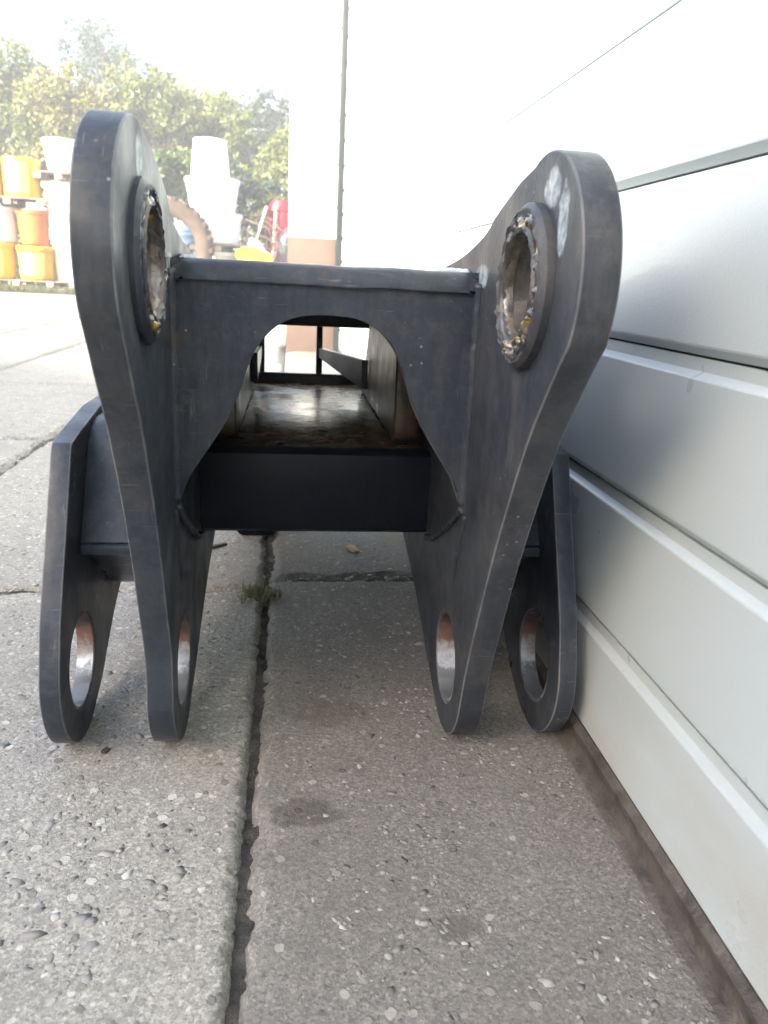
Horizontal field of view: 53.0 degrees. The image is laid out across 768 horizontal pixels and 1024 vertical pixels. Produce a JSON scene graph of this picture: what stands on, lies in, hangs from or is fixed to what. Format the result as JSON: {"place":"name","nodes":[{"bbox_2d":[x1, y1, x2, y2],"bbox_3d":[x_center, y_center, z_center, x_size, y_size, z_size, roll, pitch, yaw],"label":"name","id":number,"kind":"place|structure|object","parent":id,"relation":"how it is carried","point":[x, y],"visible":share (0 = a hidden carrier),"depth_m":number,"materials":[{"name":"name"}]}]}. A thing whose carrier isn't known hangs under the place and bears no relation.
{"place":"outdoors","nodes":[
{"label":"outdoors","id":0,"kind":"place"},
{"bbox_2d":[0,291,76,306],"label":"ground","id":1,"kind":"structure","parent":0,"point":[35,298],"depth_m":9.96,"materials":[{"name":"concrete"}]},
{"bbox_2d":[3,291,74,294],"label":"verge","id":2,"kind":"structure","parent":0,"point":[34,292],"depth_m":11.72,"materials":[{"name":"plant"}]},
{"bbox_2d":[0,194,27,264],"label":"bush","id":3,"kind":"object","parent":2,"relation":"on","point":[19,237],"visible":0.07,"depth_m":15.21,"materials":[{"name":"green plant"}]},
{"bbox_2d":[0,61,44,209],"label":"tree","id":4,"kind":"object","parent":2,"relation":"on","point":[18,153],"depth_m":20.97,"materials":[{"name":"green plant"}]},
{"bbox_2d":[0,34,54,270],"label":"tree","id":5,"kind":"object","parent":2,"relation":"on","point":[25,127],"visible":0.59,"depth_m":17.37,"materials":[{"name":"green plant"}]},
{"bbox_2d":[0,278,66,287],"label":"pallet","id":6,"kind":"object","parent":2,"relation":"on","point":[29,282],"visible":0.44,"depth_m":12.34,"materials":[{"name":"brown wood"}]},
{"bbox_2d":[0,242,16,278],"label":"yellow tub","id":7,"kind":"object","parent":6,"relation":"on","point":[8,266],"visible":0.95,"depth_m":12.33,"materials":[{"name":"plastic"}]},
{"bbox_2d":[0,206,17,242],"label":"pale tub","id":8,"kind":"object","parent":7,"relation":"on","point":[8,227],"visible":0.84,"depth_m":12.18,"materials":[{"name":"grey plastic"}]},
{"bbox_2d":[0,196,48,207],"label":"pallet","id":9,"kind":"object","parent":8,"relation":"on","point":[19,202],"visible":0.72,"depth_m":12.02,"materials":[{"name":"brown wood"}]},
{"bbox_2d":[0,159,4,195],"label":"yellow drum","id":10,"kind":"object","parent":9,"relation":"on","point":[1,186],"visible":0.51,"depth_m":12.07,"materials":[{"name":"plastic"}]},
{"bbox_2d":[1,156,41,197],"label":"yellow drum","id":11,"kind":"object","parent":9,"relation":"on","point":[19,180],"visible":0.77,"depth_m":11.91,"materials":[{"name":"plastic"}]},
{"bbox_2d":[15,245,55,280],"bbox_3d":[-5.618,-4.032,12.481,0.602,0.516,0.602,1,17,-7],"label":"yellow tub","id":12,"kind":"object","parent":6,"relation":"on","point":[36,262],"visible":0.98,"depth_m":12.27,"materials":[{"name":"plastic"}]},
{"bbox_2d":[14,209,50,246],"bbox_3d":[-5.609,-4.564,12.381,0.562,0.536,0.562,1,17,-7],"label":"orange tub","id":13,"kind":"object","parent":12,"relation":"on","point":[33,224],"visible":0.81,"depth_m":12.20,"materials":[{"name":"plastic"}]},
{"bbox_2d":[0,268,74,294],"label":"grass","id":14,"kind":"structure","parent":2,"relation":"on","point":[38,287],"depth_m":11.89,"materials":[{"name":"plant"}]},
{"bbox_2d":[42,179,58,270],"bbox_3d":[-5.995,-5.693,15.897,2.281,2.351,1.628,-6,19,-28],"label":"bush","id":15,"kind":"object","parent":2,"relation":"on","point":[51,232],"depth_m":15.43,"materials":[{"name":"green plant"}]},
{"bbox_2d":[55,281,73,287],"bbox_3d":[-5.094,-3.785,12.863,0.775,0.110,0.800,1,17,-7],"label":"pallet","id":16,"kind":"object","parent":2,"relation":"on","point":[70,283],"visible":0.2,"depth_m":12.49,"materials":[{"name":"brown wood"}]},
{"bbox_2d":[49,233,72,281],"bbox_3d":[-5.167,-4.183,12.678,0.455,0.740,0.535,1,17,-7],"label":"cream tub","id":17,"kind":"object","parent":16,"relation":"on","point":[61,245],"visible":0.49,"depth_m":12.45,"materials":[{"name":"plastic"}]},
{"bbox_2d":[41,180,68,233],"bbox_3d":[-5.180,-4.915,12.451,0.495,0.760,0.535,1,17,-7],"label":"cream tub","id":18,"kind":"object","parent":17,"relation":"on","point":[56,194],"visible":0.55,"depth_m":12.21,"materials":[{"name":"plastic"}]},
{"bbox_2d":[33,170,69,181],"bbox_3d":[-5.109,-5.341,12.328,0.730,0.110,0.800,1,17,-7],"label":"pallet","id":19,"kind":"object","parent":18,"relation":"on","point":[50,175],"visible":0.53,"depth_m":12.01,"materials":[{"name":"brown wood"}]},
{"bbox_2d":[41,137,73,171],"bbox_3d":[-5.114,-5.638,12.236,0.572,0.496,0.572,1,17,-7],"label":"white tub","id":20,"kind":"object","parent":19,"relation":"on","point":[58,152],"visible":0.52,"depth_m":12.03,"materials":[{"name":"plastic"}]},
{"bbox_2d":[0,58,130,195],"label":"tree","id":21,"kind":"object","parent":2,"relation":"on","point":[62,108],"visible":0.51,"depth_m":16.52,"materials":[{"name":"green plant"}]},
{"bbox_2d":[41,1,162,99],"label":"tree","id":22,"kind":"object","parent":2,"relation":"on","point":[92,48],"visible":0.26,"depth_m":20.68,"materials":[{"name":"green plant"}]},
{"bbox_2d":[96,51,203,199],"bbox_3d":[-5.233,-7.760,17.855,2.988,4.979,1.951,1,17,-7],"label":"tree","id":23,"kind":"object","parent":2,"relation":"on","point":[154,106],"visible":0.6,"depth_m":17.11,"materials":[{"name":"green plant"}]},
{"bbox_2d":[154,146,192,221],"bbox_3d":[-4.512,-5.797,15.333,2.049,2.751,1.676,-3,18,-18],"label":"bush","id":24,"kind":"object","parent":2,"relation":"on","point":[163,160],"visible":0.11,"depth_m":14.89,"materials":[{"name":"green plant"}]},
{"bbox_2d":[173,222,194,252],"bbox_3d":[-3.325,-4.268,13.031,0.524,1.165,0.524,1,17,-7],"label":"blue barrel","id":25,"kind":"object","parent":2,"relation":"on","point":[185,233],"visible":0.13,"depth_m":12.68,"materials":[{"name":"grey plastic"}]},
{"bbox_2d":[167,195,213,258],"bbox_3d":[-3.427,-4.157,12.052,1.509,1.509,0.340,-2,17,-15],"label":"tractor tyre","id":26,"kind":"object","parent":2,"relation":"on","point":[190,218],"visible":0.2,"depth_m":11.95,"materials":[{"name":"rubber"}]},
{"bbox_2d":[144,63,247,197],"bbox_3d":[-5.420,-9.392,21.800,4.318,5.808,2.764,-7,20,-30],"label":"tree","id":27,"kind":"object","parent":2,"relation":"on","point":[182,85],"visible":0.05,"depth_m":20.64,"materials":[{"name":"green plant"}]},
{"bbox_2d":[172,88,259,209],"bbox_3d":[-4.206,-7.741,18.646,2.710,4.590,1.986,1,17,-7],"label":"tree","id":28,"kind":"object","parent":2,"relation":"on","point":[230,127],"visible":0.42,"depth_m":17.75,"materials":[{"name":"green plant"}]},
{"bbox_2d":[202,86,273,245],"bbox_3d":[-4.236,-9.765,23.410,2.762,5.693,3.252,18,23,41],"label":"tree","id":29,"kind":"object","parent":2,"relation":"on","point":[240,105],"visible":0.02,"depth_m":22.52,"materials":[{"name":"green plant"}]},
{"bbox_2d":[213,155,281,252],"bbox_3d":[-2.728,-5.583,15.133,2.010,2.642,1.427,1,17,-7],"label":"bush","id":30,"kind":"object","parent":2,"relation":"on","point":[249,192],"visible":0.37,"depth_m":14.95,"materials":[{"name":"green plant"}]},
{"bbox_2d":[240,125,289,223],"bbox_3d":[-2.324,-6.878,17.588,2.272,3.738,1.802,1,17,-7],"label":"tree","id":31,"kind":"object","parent":2,"relation":"on","point":[275,155],"visible":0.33,"depth_m":17.04,"materials":[{"name":"green plant"}]},
{"bbox_2d":[241,83,289,186],"bbox_3d":[-3.064,-8.603,20.720,2.367,5.158,1.897,13,19,30],"label":"tree","id":32,"kind":"object","parent":2,"relation":"on","point":[265,125],"visible":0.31,"depth_m":19.92,"materials":[{"name":"green plant"}]},
{"bbox_2d":[250,195,288,241],"bbox_3d":[-1.731,-5.690,15.754,2.053,2.566,1.814,1,17,-7],"label":"bush","id":33,"kind":"object","parent":2,"relation":"on","point":[267,203],"visible":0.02,"depth_m":15.29,"materials":[{"name":"green plant"}]},
{"bbox_2d":[264,200,288,261],"bbox_3d":[-1.788,-4.485,13.217,0.609,1.621,0.308,2,17,-1],"label":"red trough","id":34,"kind":"object","parent":2,"relation":"on","point":[278,212],"visible":0.3,"depth_m":13.04,"materials":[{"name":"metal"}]},
{"bbox_3d":[-1.611,-3.838,12.896,0.340,0.585,0.330,1,17,-7],"label":"concrete block","id":35,"kind":"object","parent":2,"relation":"on","visible":0},
{"bbox_2d":[278,227,288,261],"bbox_3d":[-1.582,-4.382,12.731,0.350,0.620,0.296,1,17,-7],"label":"black bundle","id":36,"kind":"object","parent":35,"relation":"on","point":[283,246],"visible":0.45,"depth_m":12.62,"materials":[{"name":"plastic"}]},
{"bbox_3d":[-2.856,-3.743,13.092,0.910,0.110,0.800,1,17,-7],"label":"pallet","id":37,"kind":"object","parent":2,"relation":"on","visible":0},
{"bbox_2d":[193,251,237,259],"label":"cream tub","id":38,"kind":"object","parent":37,"relation":"on","point":[224,255],"visible":0.14,"depth_m":12.59,"materials":[{"name":"plastic"}]},
{"bbox_2d":[190,243,246,251],"bbox_3d":[-2.743,-4.409,12.900,0.910,0.110,0.800,1,17,-7],"label":"pallet","id":39,"kind":"object","parent":38,"relation":"on","point":[219,248],"visible":0.58,"depth_m":12.54,"materials":[{"name":"brown wood"}]},
{"bbox_2d":[197,211,242,245],"bbox_3d":[-2.758,-4.702,12.807,0.812,0.486,0.812,1,17,-7],"label":"white tub","id":40,"kind":"object","parent":39,"relation":"on","point":[225,228],"visible":0.68,"depth_m":12.51,"materials":[{"name":"plastic"}]},
{"bbox_2d":[184,176,239,213],"bbox_3d":[-2.813,-5.188,12.651,0.892,0.516,0.892,1,17,-7],"label":"white tub","id":41,"kind":"object","parent":40,"relation":"on","point":[212,194],"visible":0.88,"depth_m":12.34,"materials":[{"name":"plastic"}]},
{"bbox_2d":[191,137,229,177],"bbox_3d":[-2.817,-5.718,12.487,0.620,0.576,0.620,1,17,-7],"label":"white tub","id":42,"kind":"object","parent":41,"relation":"on","point":[209,156],"visible":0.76,"depth_m":12.26,"materials":[{"name":"plastic"}]},
{"bbox_2d":[228,215,282,261],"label":"wire hoops","id":43,"kind":"object","parent":39,"relation":"on","point":[248,224],"visible":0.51,"depth_m":12.92,"materials":[{"name":"silver metal"}]},
{"bbox_2d":[253,206,267,247],"bbox_3d":[-2.225,-4.374,12.985,0.551,1.505,0.105,-9,20,-34],"label":"leaning plank","id":44,"kind":"object","parent":37,"relation":"on","point":[261,223],"visible":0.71,"depth_m":12.91,"materials":[{"name":"white wood"}]},
{"bbox_2d":[0,0,290,249],"label":"sky","id":45,"kind":"structure","parent":0,"point":[237,44],"materials":[{"name":"white"}]},
{"bbox_2d":[235,247,272,260],"bbox_3d":[-2.086,-4.111,12.396,0.604,0.299,0.556,1,17,-7],"label":"tub cover","id":46,"kind":"object","parent":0,"point":[250,253],"visible":0.72,"depth_m":12.45,"materials":[{"name":"yellow plastic"}]},
{"bbox_2d":[0,303,721,1023],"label":"pavement","id":47,"kind":"structure","parent":0,"point":[272,953],"depth_m":0.63,"materials":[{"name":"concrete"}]},
{"bbox_2d":[101,747,109,753],"bbox_3d":[-0.257,0.220,0.711,0.006,0.002,0.008,10,18,21],"label":"dead leaf","id":48,"kind":"object","parent":47,"relation":"on","point":[105,750],"visible":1,"depth_m":0.71,"materials":[{"name":"brown plant"}]},
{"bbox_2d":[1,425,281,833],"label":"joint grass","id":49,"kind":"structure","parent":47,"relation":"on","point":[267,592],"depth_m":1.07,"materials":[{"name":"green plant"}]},
{"bbox_2d":[212,542,226,548],"bbox_3d":[-0.274,0.056,1.248,0.046,0.004,0.007,-13,23,-43],"label":"twig","id":50,"kind":"object","parent":47,"relation":"on","point":[219,545],"visible":0.55,"depth_m":1.25,"materials":[{"name":"brown wood"}]},
{"bbox_2d":[39,110,622,742],"bbox_3d":[-0.084,-0.104,0.919,0.470,0.519,0.980,1,17,-7],"label":"excavator coupler","id":51,"kind":"object","parent":47,"relation":"on","point":[433,426],"visible":1,"depth_m":0.65,"materials":[{"name":"paint"}]},
{"bbox_2d":[346,544,358,552],"bbox_3d":[-0.052,0.060,1.270,0.015,0.005,0.031,-6,19,-28],"label":"wood chip","id":52,"kind":"object","parent":47,"relation":"on","point":[352,548],"visible":1,"depth_m":1.27,"materials":[{"name":"beige wood"}]},
{"bbox_2d":[286,0,767,1023],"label":"workshop building","id":53,"kind":"structure","parent":47,"relation":"on","point":[426,134],"depth_m":0.61,"materials":[{"name":"white paint"}]},
{"bbox_2d":[338,0,767,1023],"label":"sectional door","id":54,"kind":"structure","parent":53,"relation":"in","point":[451,105],"depth_m":0.59,"materials":[{"name":"metal"}]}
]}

